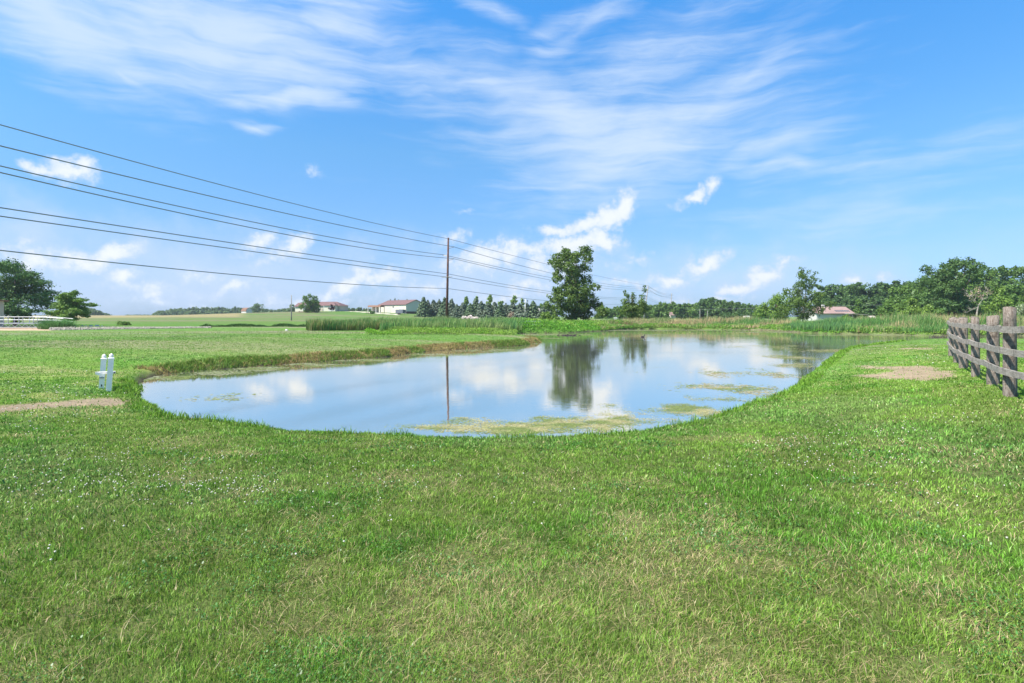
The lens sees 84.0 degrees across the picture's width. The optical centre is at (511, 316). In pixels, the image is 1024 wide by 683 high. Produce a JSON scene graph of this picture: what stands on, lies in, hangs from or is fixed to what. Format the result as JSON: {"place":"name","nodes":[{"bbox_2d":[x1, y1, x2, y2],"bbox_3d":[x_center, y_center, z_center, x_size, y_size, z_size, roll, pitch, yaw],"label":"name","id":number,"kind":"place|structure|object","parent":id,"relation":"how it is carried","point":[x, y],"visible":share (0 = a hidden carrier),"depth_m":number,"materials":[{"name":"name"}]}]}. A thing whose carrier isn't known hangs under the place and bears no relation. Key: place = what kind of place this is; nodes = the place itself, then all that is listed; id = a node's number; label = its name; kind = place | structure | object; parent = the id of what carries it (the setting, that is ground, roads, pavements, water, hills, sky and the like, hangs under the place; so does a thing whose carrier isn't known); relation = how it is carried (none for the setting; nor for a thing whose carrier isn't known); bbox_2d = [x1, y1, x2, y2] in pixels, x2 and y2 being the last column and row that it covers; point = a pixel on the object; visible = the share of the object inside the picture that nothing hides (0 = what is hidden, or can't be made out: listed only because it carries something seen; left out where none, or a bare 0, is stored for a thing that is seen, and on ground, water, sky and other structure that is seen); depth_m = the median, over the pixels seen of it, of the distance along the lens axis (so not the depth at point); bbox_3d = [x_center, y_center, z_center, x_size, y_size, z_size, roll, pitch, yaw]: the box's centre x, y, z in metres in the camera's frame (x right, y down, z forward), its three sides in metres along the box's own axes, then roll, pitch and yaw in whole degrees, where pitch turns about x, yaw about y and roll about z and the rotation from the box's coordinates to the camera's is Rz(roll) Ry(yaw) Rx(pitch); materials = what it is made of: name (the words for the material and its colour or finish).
{"place":"outdoors","nodes":[
{"label":"outdoors","id":0,"kind":"place"},
{"bbox_2d":[31,318,83,329],"bbox_3d":[-49.243,0.738,61.951,5.849,1.290,4.558,0,0,0],"label":"bush","id":1,"kind":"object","parent":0,"point":[46,324],"depth_m":61.29,"materials":[{"name":"green plant"}]},
{"bbox_2d":[0,311,1023,682],"bbox_3d":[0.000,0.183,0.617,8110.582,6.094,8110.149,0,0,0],"label":"ground","id":2,"kind":"structure","parent":0,"point":[926,373],"depth_m":4.60,"materials":[{"name":"green plant"}]},
{"bbox_2d":[0,299,8,326],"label":"tan shed","id":3,"kind":"structure","parent":2,"relation":"on","point":[1,310],"depth_m":72.84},
{"bbox_2d":[0,257,61,325],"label":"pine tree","id":4,"kind":"object","parent":2,"relation":"on","point":[28,291],"visible":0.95,"depth_m":84.92,"materials":[{"name":"leaf"},{"name":"bark"}]},
{"bbox_2d":[0,317,72,327],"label":"white rail fence","id":5,"kind":"object","parent":2,"relation":"on","point":[14,323],"visible":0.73,"depth_m":65.94,"materials":[{"name":"white wood"}]},
{"bbox_2d":[35,315,56,322],"bbox_3d":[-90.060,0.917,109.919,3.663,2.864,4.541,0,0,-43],"label":"car","id":6,"kind":"object","parent":2,"relation":"on","point":[46,318],"visible":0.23,"depth_m":109.94,"materials":[{"name":"white metal"}]},
{"bbox_2d":[40,289,100,320],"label":"pine tree","id":7,"kind":"object","parent":2,"relation":"on","point":[69,305],"visible":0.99,"depth_m":79.01,"materials":[{"name":"green plant"}]},
{"bbox_2d":[89,308,111,314],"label":"woods","id":8,"kind":"object","parent":2,"relation":"on","point":[96,312],"visible":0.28,"depth_m":420.29,"materials":[{"name":"green plant"}]},
{"bbox_2d":[95,353,115,390],"bbox_3d":[-11.486,1.620,16.071,0.460,1.192,0.959,0,0,-35],"label":"white post stand","id":9,"kind":"object","parent":2,"relation":"on","point":[109,372],"visible":0.97,"depth_m":15.78,"materials":[{"name":"plastic"}]},
{"bbox_2d":[116,321,131,324],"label":"shrub","id":10,"kind":"object","parent":2,"relation":"on","point":[125,323],"visible":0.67,"depth_m":87.92,"materials":[{"name":"green plant"}]},
{"bbox_2d":[49,326,211,329],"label":"stone berm","id":11,"kind":"structure","parent":2,"relation":"on","point":[92,328],"depth_m":61.98,"materials":[{"name":"grey stone"}]},
{"bbox_2d":[152,306,242,314],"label":"woods","id":12,"kind":"object","parent":2,"relation":"on","point":[193,310],"visible":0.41,"depth_m":539.78,"materials":[{"name":"green plant"}]},
{"bbox_2d":[241,308,251,312],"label":"garden shed","id":13,"kind":"structure","parent":2,"relation":"on","point":[246,310],"depth_m":331.62,"materials":[{"name":"white paint"}]},
{"bbox_2d":[201,323,305,326],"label":"weeds","id":14,"kind":"object","parent":2,"relation":"on","point":[254,325],"visible":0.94,"depth_m":75.82,"materials":[{"name":"green plant"}]},
{"bbox_2d":[250,303,267,312],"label":"round tree","id":15,"kind":"object","parent":2,"relation":"on","point":[256,309],"visible":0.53,"depth_m":417.63,"materials":[{"name":"green plant"}]},
{"bbox_2d":[264,308,286,311],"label":"woods","id":16,"kind":"object","parent":2,"relation":"on","point":[277,310],"visible":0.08,"depth_m":517.56,"materials":[{"name":"green plant"}]},
{"bbox_2d":[283,304,294,311],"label":"round tree","id":17,"kind":"object","parent":2,"relation":"on","point":[289,309],"visible":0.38,"depth_m":398.46,"materials":[{"name":"green plant"}]},
{"bbox_2d":[298,294,320,312],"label":"maple tree","id":18,"kind":"object","parent":2,"relation":"on","point":[312,305],"visible":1,"depth_m":244.40,"materials":[{"name":"green plant"}]},
{"bbox_2d":[294,302,347,311],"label":"ranch house","id":19,"kind":"structure","parent":2,"relation":"on","point":[325,306],"depth_m":280.51,"materials":[{"name":"beige"}]},
{"bbox_2d":[133,335,542,374],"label":"bank grass","id":20,"kind":"structure","parent":2,"relation":"on","point":[183,364],"depth_m":29.36,"materials":[{"name":"green plant"}]},
{"bbox_2d":[306,317,396,330],"bbox_3d":[-17.383,0.685,61.916,10.164,1.621,8.821,0,0,0],"label":"reed bed","id":21,"kind":"object","parent":2,"relation":"on","point":[359,324],"visible":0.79,"depth_m":59.17,"materials":[{"name":"green plant"}]},
{"bbox_2d":[348,307,371,310],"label":"woods","id":22,"kind":"object","parent":2,"relation":"on","point":[359,309],"visible":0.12,"depth_m":427.01,"materials":[{"name":"green plant"}]},
{"bbox_2d":[368,305,384,312],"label":"open porch","id":23,"kind":"object","parent":2,"relation":"on","point":[376,308],"visible":0.89,"depth_m":258.94,"materials":[{"name":"white"}]},
{"bbox_2d":[379,300,419,313],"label":"pole barn","id":24,"kind":"structure","parent":2,"relation":"on","point":[408,306],"depth_m":256.71,"materials":[{"name":"beige"}]},
{"bbox_2d":[395,310,406,314],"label":"cargo trailer","id":25,"kind":"object","parent":2,"relation":"on","point":[398,312],"visible":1,"depth_m":235.12,"materials":[{"name":"grey metal"}]},
{"bbox_2d":[414,297,431,316],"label":"spruce tree","id":26,"kind":"object","parent":2,"relation":"on","point":[423,310],"visible":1,"depth_m":211.79,"materials":[{"name":"green plant"}]},
{"bbox_2d":[429,300,436,316],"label":"spruce tree","id":27,"kind":"object","parent":2,"relation":"on","point":[432,306],"visible":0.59,"depth_m":215.61,"materials":[{"name":"green plant"}]},
{"bbox_2d":[433,299,441,315],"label":"spruce tree","id":28,"kind":"object","parent":2,"relation":"on","point":[438,304],"visible":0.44,"depth_m":215.46,"materials":[{"name":"green plant"}]},
{"bbox_2d":[365,326,517,334],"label":"weeds","id":29,"kind":"object","parent":2,"relation":"on","point":[453,330],"visible":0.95,"depth_m":52.05,"materials":[{"name":"green plant"}]},
{"bbox_2d":[437,297,448,316],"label":"spruce tree","id":30,"kind":"object","parent":2,"relation":"on","point":[442,309],"visible":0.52,"depth_m":207.89,"materials":[{"name":"green plant"}]},
{"bbox_2d":[441,238,453,317],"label":"utility pole","id":31,"kind":"object","parent":2,"relation":"on","point":[447,281],"visible":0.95,"depth_m":94.86,"materials":[{"name":"brown wood"}]},
{"bbox_2d":[0,216,655,302],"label":"power cable","id":32,"kind":"object","parent":31,"relation":"attached to","point":[223,247],"visible":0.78,"depth_m":49.24,"materials":[{"name":"black metal"}]},
{"bbox_2d":[0,250,660,307],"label":"power cable","id":33,"kind":"object","parent":31,"relation":"attached to","point":[223,273],"visible":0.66,"depth_m":48.90,"materials":[{"name":"black metal"}]},
{"bbox_2d":[0,145,663,294],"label":"power cable","id":34,"kind":"object","parent":31,"relation":"attached to","point":[228,200],"visible":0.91,"depth_m":47.87,"materials":[{"name":"black metal"}]},
{"bbox_2d":[0,165,664,296],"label":"power cable","id":35,"kind":"object","parent":31,"relation":"attached to","point":[227,216],"visible":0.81,"depth_m":50.31,"materials":[{"name":"black metal"}]},
{"bbox_2d":[0,124,664,293],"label":"power cable","id":36,"kind":"object","parent":31,"relation":"attached to","point":[231,187],"visible":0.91,"depth_m":49.44,"materials":[{"name":"black metal"}]},
{"bbox_2d":[0,172,670,297],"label":"power cable","id":37,"kind":"object","parent":31,"relation":"attached to","point":[227,222],"visible":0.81,"depth_m":47.85,"materials":[{"name":"black metal"}]},
{"bbox_2d":[443,298,454,317],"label":"spruce tree","id":38,"kind":"object","parent":2,"relation":"on","point":[451,305],"visible":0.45,"depth_m":205.27,"materials":[{"name":"green plant"}]},
{"bbox_2d":[379,314,524,331],"bbox_3d":[-7.414,0.795,74.002,19.396,2.530,36.380,0,0,0],"label":"reed bed","id":39,"kind":"object","parent":2,"relation":"on","point":[503,323],"visible":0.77,"depth_m":63.78,"materials":[{"name":"green plant"}]},
{"bbox_2d":[450,304,460,318],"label":"spruce tree","id":40,"kind":"object","parent":2,"relation":"on","point":[455,311],"visible":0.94,"depth_m":201.06,"materials":[{"name":"green plant"}]},
{"bbox_2d":[458,302,466,317],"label":"spruce tree","id":41,"kind":"object","parent":2,"relation":"on","point":[462,307],"visible":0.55,"depth_m":201.81,"materials":[{"name":"green plant"}]},
{"bbox_2d":[464,296,468,304],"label":"leafy tree","id":42,"kind":"object","parent":2,"relation":"on","point":[466,300],"visible":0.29,"depth_m":249.31,"materials":[{"name":"green plant"}]},
{"bbox_2d":[462,303,474,316],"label":"spruce tree","id":43,"kind":"object","parent":2,"relation":"on","point":[470,310],"visible":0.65,"depth_m":198.58,"materials":[{"name":"green plant"}]},
{"bbox_2d":[463,315,479,318],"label":"rubble pile","id":44,"kind":"object","parent":2,"relation":"on","point":[471,316],"visible":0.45,"depth_m":194.49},
{"bbox_2d":[472,298,478,311],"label":"spruce tree","id":45,"kind":"object","parent":2,"relation":"on","point":[475,304],"visible":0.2,"depth_m":207.20,"materials":[{"name":"green plant"}]},
{"bbox_2d":[474,301,484,317],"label":"spruce tree","id":46,"kind":"object","parent":2,"relation":"on","point":[479,309],"visible":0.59,"depth_m":196.61,"materials":[{"name":"green plant"}]},
{"bbox_2d":[480,302,493,318],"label":"spruce tree","id":47,"kind":"object","parent":2,"relation":"on","point":[488,311],"visible":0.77,"depth_m":193.83,"materials":[{"name":"green plant"}]},
{"bbox_2d":[486,295,492,304],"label":"leafy tree","id":48,"kind":"object","parent":2,"relation":"on","point":[490,299],"visible":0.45,"depth_m":249.38,"materials":[{"name":"green plant"}]},
{"bbox_2d":[491,302,497,313],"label":"spruce tree","id":49,"kind":"object","parent":2,"relation":"on","point":[494,306],"visible":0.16,"depth_m":198.78,"materials":[{"name":"green plant"}]},
{"bbox_2d":[493,303,505,318],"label":"spruce tree","id":50,"kind":"object","parent":2,"relation":"on","point":[499,311],"visible":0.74,"depth_m":190.85,"materials":[{"name":"green plant"}]},
{"bbox_2d":[502,303,508,315],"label":"spruce tree","id":51,"kind":"object","parent":2,"relation":"on","point":[505,307],"visible":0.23,"depth_m":199.77,"materials":[{"name":"green plant"}]},
{"bbox_2d":[459,304,556,314],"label":"woods","id":52,"kind":"object","parent":2,"relation":"on","point":[522,306],"visible":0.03,"depth_m":235.48,"materials":[{"name":"green plant"}]},
{"bbox_2d":[112,339,906,439],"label":"bank grass","id":53,"kind":"structure","parent":2,"relation":"on","point":[133,391],"depth_m":13.24,"materials":[{"name":"green plant"}]},
{"bbox_2d":[505,302,515,316],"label":"spruce tree","id":54,"kind":"object","parent":2,"relation":"on","point":[511,307],"visible":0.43,"depth_m":197.65,"materials":[{"name":"green plant"}]},
{"bbox_2d":[0,439,1023,682],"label":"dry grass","id":55,"kind":"structure","parent":2,"relation":"on","point":[571,584],"depth_m":3.49,"materials":[{"name":"plant"}]},
{"bbox_2d":[1,347,1023,682],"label":"clover","id":56,"kind":"object","parent":2,"relation":"on","point":[501,561],"depth_m":4.30,"materials":[{"name":"green plant"}]},
{"bbox_2d":[511,295,517,306],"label":"leafy tree","id":57,"kind":"object","parent":2,"relation":"on","point":[513,300],"visible":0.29,"depth_m":249.39,"materials":[{"name":"green plant"}]},
{"bbox_2d":[512,303,522,317],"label":"spruce tree","id":58,"kind":"object","parent":2,"relation":"on","point":[518,311],"visible":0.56,"depth_m":187.91,"materials":[{"name":"green plant"}]},
{"bbox_2d":[520,303,532,317],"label":"spruce tree","id":59,"kind":"object","parent":2,"relation":"on","point":[524,312],"visible":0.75,"depth_m":184.96,"materials":[{"name":"green plant"}]},
{"bbox_2d":[527,300,538,318],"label":"spruce tree","id":60,"kind":"object","parent":2,"relation":"on","point":[534,310],"visible":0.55,"depth_m":184.76,"materials":[{"name":"green plant"}]},
{"bbox_2d":[536,305,553,318],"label":"spruce tree","id":61,"kind":"object","parent":2,"relation":"on","point":[543,309],"visible":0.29,"depth_m":181.16,"materials":[{"name":"green plant"}]},
{"bbox_2d":[538,311,559,320],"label":"shrub","id":62,"kind":"object","parent":2,"relation":"on","point":[543,315],"visible":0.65,"depth_m":106.69,"materials":[{"name":"green plant"}]},
{"bbox_2d":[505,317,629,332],"bbox_3d":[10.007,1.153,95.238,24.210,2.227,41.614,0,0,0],"label":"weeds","id":63,"kind":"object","parent":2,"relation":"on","point":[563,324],"visible":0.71,"depth_m":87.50,"materials":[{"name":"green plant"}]},
{"bbox_2d":[542,245,609,319],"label":"cottonwood tree","id":64,"kind":"object","parent":2,"relation":"on","point":[570,288],"visible":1,"depth_m":113.97,"materials":[{"name":"green plant"}]},
{"bbox_2d":[618,285,649,319],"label":"young tree","id":65,"kind":"object","parent":2,"relation":"on","point":[640,304],"visible":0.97,"depth_m":124.20,"materials":[{"name":"green plant"}]},
{"bbox_2d":[669,312,675,318],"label":"distant house","id":66,"kind":"structure","parent":2,"relation":"on","point":[672,315],"depth_m":299.61,"materials":[{"name":"white"}]},
{"bbox_2d":[594,297,770,318],"bbox_3d":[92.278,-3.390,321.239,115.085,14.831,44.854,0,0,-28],"label":"woods","id":67,"kind":"object","parent":2,"relation":"on","point":[684,310],"visible":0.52,"depth_m":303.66,"materials":[{"name":"green plant"}]},
{"bbox_2d":[600,315,798,329],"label":"reed bed","id":68,"kind":"object","parent":2,"relation":"on","point":[696,322],"visible":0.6,"depth_m":106.88,"materials":[{"name":"green plant"}]},
{"bbox_2d":[720,311,762,318],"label":"hedge","id":69,"kind":"object","parent":2,"relation":"on","point":[729,314],"visible":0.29,"depth_m":233.82,"materials":[{"name":"green plant"}]},
{"bbox_2d":[752,291,793,319],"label":"broad tree","id":70,"kind":"object","parent":2,"relation":"on","point":[775,301],"visible":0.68,"depth_m":164.20,"materials":[{"name":"green plant"}]},
{"bbox_2d":[598,323,1000,334],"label":"weeds","id":71,"kind":"object","parent":2,"relation":"on","point":[771,325],"visible":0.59,"depth_m":93.90,"materials":[{"name":"green plant"}]},
{"bbox_2d":[774,267,836,320],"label":"tree","id":72,"kind":"object","parent":2,"relation":"on","point":[797,302],"visible":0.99,"depth_m":133.60,"materials":[{"name":"green plant"}]},
{"bbox_2d":[790,316,862,331],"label":"reed bed","id":73,"kind":"object","parent":2,"relation":"on","point":[838,324],"visible":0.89,"depth_m":80.76,"materials":[{"name":"green plant"}]},
{"bbox_2d":[853,299,864,316],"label":"leafy tree","id":74,"kind":"object","parent":2,"relation":"on","point":[858,308],"visible":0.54,"depth_m":189.52,"materials":[{"name":"green plant"}]},
{"bbox_2d":[815,279,929,316],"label":"woods","id":75,"kind":"object","parent":2,"relation":"on","point":[872,300],"visible":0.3,"depth_m":227.51,"materials":[{"name":"green plant"}]},
{"bbox_2d":[876,303,896,316],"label":"leafy tree","id":76,"kind":"object","parent":2,"relation":"on","point":[886,308],"visible":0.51,"depth_m":139.40,"materials":[{"name":"green plant"}]},
{"bbox_2d":[900,296,922,316],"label":"leafy tree","id":77,"kind":"object","parent":2,"relation":"on","point":[911,302],"visible":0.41,"depth_m":137.32,"materials":[{"name":"green plant"}]},
{"bbox_2d":[922,304,934,316],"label":"leafy tree","id":78,"kind":"object","parent":2,"relation":"on","point":[928,308],"visible":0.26,"depth_m":129.50,"materials":[{"name":"green plant"}]},
{"bbox_2d":[854,311,1023,333],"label":"reed bed","id":79,"kind":"object","parent":2,"relation":"on","point":[921,323],"visible":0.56,"depth_m":76.22,"materials":[{"name":"green plant"}]},
{"bbox_2d":[931,307,947,317],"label":"leafy tree","id":80,"kind":"object","parent":2,"relation":"on","point":[938,311],"visible":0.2,"depth_m":124.60,"materials":[{"name":"green plant"}]},
{"bbox_2d":[877,265,1023,317],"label":"woods","id":81,"kind":"object","parent":2,"relation":"on","point":[1014,291],"visible":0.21,"depth_m":183.46,"materials":[{"name":"green plant"}]},
{"bbox_2d":[911,257,993,316],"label":"oak tree","id":82,"kind":"object","parent":2,"relation":"on","point":[949,294],"visible":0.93,"depth_m":133.26,"materials":[{"name":"green plant"}]},
{"bbox_2d":[963,286,992,316],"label":"dead tree","id":83,"kind":"object","parent":2,"relation":"on","point":[982,298],"visible":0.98,"depth_m":99.99,"materials":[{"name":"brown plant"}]},
{"bbox_2d":[947,307,1023,396],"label":"wooden fence","id":84,"kind":"object","parent":2,"relation":"on","point":[958,342],"visible":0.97,"depth_m":12.84,"materials":[{"name":"grey wood"}]},
{"bbox_2d":[981,285,1013,317],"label":"leafy tree","id":85,"kind":"object","parent":2,"relation":"on","point":[1001,301],"visible":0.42,"depth_m":129.45,"materials":[{"name":"green plant"}]},
{"bbox_2d":[1015,303,1023,319],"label":"shrub","id":86,"kind":"object","parent":2,"relation":"on","point":[1021,309],"visible":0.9,"depth_m":69.85,"materials":[{"name":"green plant"}]},
{"bbox_2d":[0,0,1023,316],"label":"sky","id":87,"kind":"structure","parent":0,"point":[718,149],"materials":[{"name":"blue"}]},
{"bbox_2d":[139,329,1023,437],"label":"water","id":88,"kind":"structure","parent":0,"point":[575,376],"depth_m":19.86,"materials":[{"name":"blue liquid"}]},
{"bbox_2d":[146,330,915,400],"bbox_3d":[11.404,2.295,62.441,93.814,0.004,43.948,0,0,-42],"label":"algae scum","id":89,"kind":"object","parent":88,"relation":"on","point":[266,369],"visible":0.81,"depth_m":27.27,"materials":[{"name":"green plant"}]},
{"bbox_2d":[396,395,751,435],"bbox_3d":[2.553,2.295,13.399,10.576,0.004,3.365,0,0,-31],"label":"algae scum","id":90,"kind":"object","parent":88,"relation":"on","point":[509,428],"visible":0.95,"depth_m":12.21,"materials":[{"name":"green algae"}]},
{"bbox_2d":[667,345,836,397],"bbox_3d":[12.848,2.295,31.994,9.160,0.004,33.671,0,0,34],"label":"algae scum","id":91,"kind":"object","parent":88,"relation":"on","point":[748,388],"visible":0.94,"depth_m":21.79,"materials":[{"name":"green plant"}]},
{"bbox_2d":[566,318,632,327],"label":"tall grass","id":92,"kind":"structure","parent":0,"point":[626,322],"depth_m":104.86,"materials":[{"name":"green plant"}]},
{"bbox_2d":[805,305,853,320],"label":"farm building","id":93,"kind":"structure","parent":0,"point":[834,312],"depth_m":177.77,"materials":[{"name":"white paint"}]},
{"bbox_2d":[845,313,867,318],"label":"open shed","id":94,"kind":"structure","parent":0,"point":[853,315],"depth_m":174.05,"materials":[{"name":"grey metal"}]},
{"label":"utility pole","id":95,"kind":"object","parent":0,"visible":0},
{"bbox_2d":[0,207,660,302],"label":"power cable","id":96,"kind":"object","parent":95,"relation":"attached to","point":[233,243],"visible":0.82,"depth_m":49.20,"materials":[{"name":"black metal"}]}
]}

